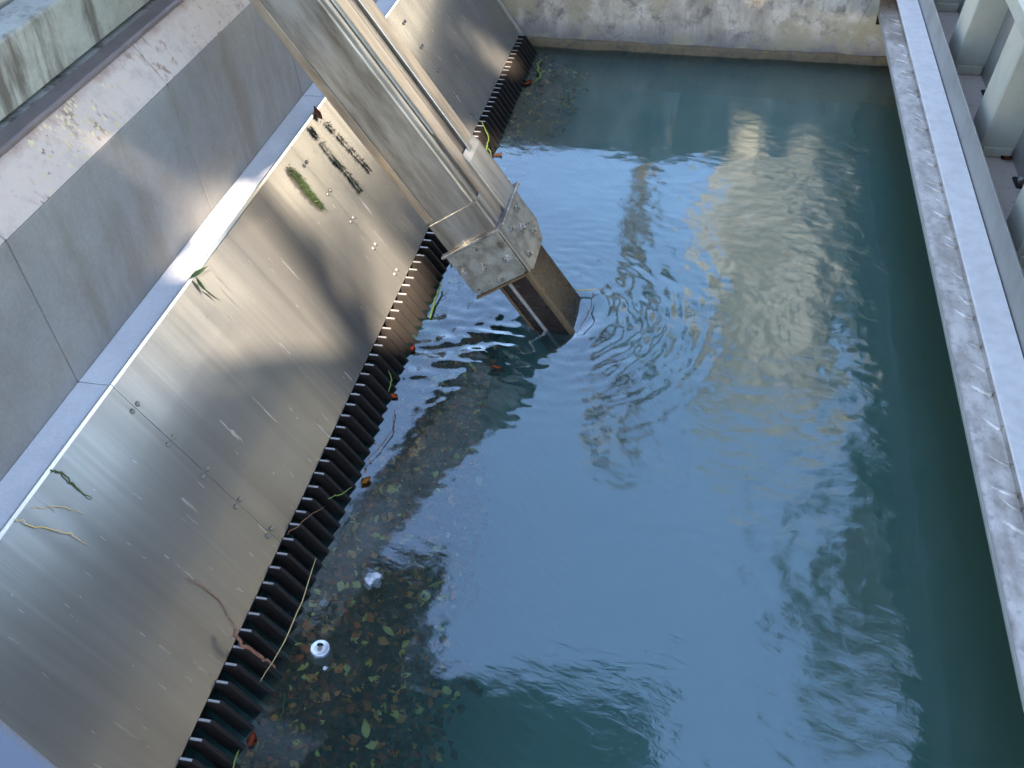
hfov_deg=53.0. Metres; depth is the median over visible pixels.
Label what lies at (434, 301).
grass
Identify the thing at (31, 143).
dried crust
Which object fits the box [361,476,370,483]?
leaf
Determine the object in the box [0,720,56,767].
platform edge
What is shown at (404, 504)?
leaf litter
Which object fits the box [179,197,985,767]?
basin floor
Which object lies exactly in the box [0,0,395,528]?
channel wall
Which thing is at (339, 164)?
moss strand
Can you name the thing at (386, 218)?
steel plate
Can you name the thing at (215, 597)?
root thread
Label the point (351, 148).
weed strand
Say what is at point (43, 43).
concrete beam
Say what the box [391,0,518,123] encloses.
steel plate
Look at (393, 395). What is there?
leaf
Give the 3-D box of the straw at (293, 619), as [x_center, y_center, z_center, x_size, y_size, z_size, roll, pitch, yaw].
[-0.665,0.707,3.106,0.019,0.010,0.461,7,41,10]
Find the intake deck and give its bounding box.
[0,0,159,130]
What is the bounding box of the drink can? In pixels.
[310,640,332,671]
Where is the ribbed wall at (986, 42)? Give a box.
[934,0,1023,266]
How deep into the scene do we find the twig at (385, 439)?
3.76 m
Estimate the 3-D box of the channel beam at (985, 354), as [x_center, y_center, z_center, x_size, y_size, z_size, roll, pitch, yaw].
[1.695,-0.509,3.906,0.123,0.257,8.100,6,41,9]
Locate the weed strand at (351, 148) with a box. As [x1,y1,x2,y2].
[325,121,371,170]
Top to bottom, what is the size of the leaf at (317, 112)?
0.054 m
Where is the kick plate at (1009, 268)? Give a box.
[918,0,1023,357]
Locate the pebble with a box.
[319,599,329,606]
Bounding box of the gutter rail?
[0,0,182,156]
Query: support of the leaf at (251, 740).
on the water
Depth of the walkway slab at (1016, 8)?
3.61 m
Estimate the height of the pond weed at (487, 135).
0.141 m
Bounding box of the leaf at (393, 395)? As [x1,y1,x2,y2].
[390,393,397,397]
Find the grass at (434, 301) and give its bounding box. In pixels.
[429,280,441,318]
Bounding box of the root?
[232,629,275,668]
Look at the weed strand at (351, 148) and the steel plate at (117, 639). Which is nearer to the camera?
the steel plate at (117, 639)
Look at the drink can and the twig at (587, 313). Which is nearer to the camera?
the drink can
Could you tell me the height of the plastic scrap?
0.028 m
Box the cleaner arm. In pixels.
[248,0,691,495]
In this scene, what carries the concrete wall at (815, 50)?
on the ground
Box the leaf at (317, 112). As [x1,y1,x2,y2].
[314,106,321,118]
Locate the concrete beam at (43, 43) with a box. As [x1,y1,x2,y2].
[0,0,149,120]
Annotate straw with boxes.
[15,518,86,544]
[32,506,82,513]
[260,558,315,681]
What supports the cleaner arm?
attached to the gantry
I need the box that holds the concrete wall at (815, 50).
[501,0,899,211]
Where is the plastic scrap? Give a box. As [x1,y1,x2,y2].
[364,572,382,590]
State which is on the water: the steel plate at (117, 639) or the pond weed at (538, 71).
the pond weed at (538, 71)
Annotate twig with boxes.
[288,506,324,533]
[365,410,394,461]
[577,294,592,331]
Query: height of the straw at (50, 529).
0.165 m
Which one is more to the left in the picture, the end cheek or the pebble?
the pebble
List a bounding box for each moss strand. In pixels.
[287,164,327,210]
[309,126,363,192]
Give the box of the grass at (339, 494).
[328,487,351,498]
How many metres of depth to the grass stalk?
2.71 m
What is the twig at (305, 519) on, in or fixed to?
on the trash rack
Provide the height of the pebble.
0.014 m
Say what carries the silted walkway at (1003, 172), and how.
attached to the ribbed wall at (986, 42)
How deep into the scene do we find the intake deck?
3.19 m
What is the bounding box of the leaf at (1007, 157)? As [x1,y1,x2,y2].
[1001,155,1011,159]
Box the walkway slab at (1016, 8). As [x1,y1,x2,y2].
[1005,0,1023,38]
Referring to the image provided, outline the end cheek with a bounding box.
[498,0,566,95]
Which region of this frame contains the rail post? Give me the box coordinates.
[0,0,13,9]
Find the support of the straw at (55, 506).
on the steel plate at (117, 639)
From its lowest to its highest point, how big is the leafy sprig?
0.106 m
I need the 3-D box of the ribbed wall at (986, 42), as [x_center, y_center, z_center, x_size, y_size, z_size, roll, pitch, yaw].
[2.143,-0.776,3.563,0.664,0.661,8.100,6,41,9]
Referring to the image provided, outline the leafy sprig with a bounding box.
[190,266,218,299]
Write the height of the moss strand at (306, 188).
0.200 m
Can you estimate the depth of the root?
2.96 m
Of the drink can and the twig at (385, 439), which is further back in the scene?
the twig at (385, 439)
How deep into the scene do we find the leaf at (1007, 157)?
4.25 m
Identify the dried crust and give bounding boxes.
[27,83,119,192]
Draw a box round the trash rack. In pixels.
[176,35,635,767]
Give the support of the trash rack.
on the basin floor
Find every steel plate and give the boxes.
[0,385,280,767]
[108,144,402,542]
[287,6,476,280]
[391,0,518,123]
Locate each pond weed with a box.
[276,692,285,737]
[481,121,488,149]
[535,59,541,82]
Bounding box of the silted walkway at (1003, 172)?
[937,11,1023,274]
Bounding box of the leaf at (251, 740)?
[246,730,256,746]
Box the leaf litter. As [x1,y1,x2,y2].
[240,54,591,767]
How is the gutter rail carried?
on the channel wall at (106, 246)
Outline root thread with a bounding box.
[187,577,237,629]
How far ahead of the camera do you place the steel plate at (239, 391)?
3.52 m
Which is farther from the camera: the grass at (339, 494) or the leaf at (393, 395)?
the leaf at (393, 395)
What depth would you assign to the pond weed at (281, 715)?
2.94 m
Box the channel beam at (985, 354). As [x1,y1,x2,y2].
[878,0,1023,711]
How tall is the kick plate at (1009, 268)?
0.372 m

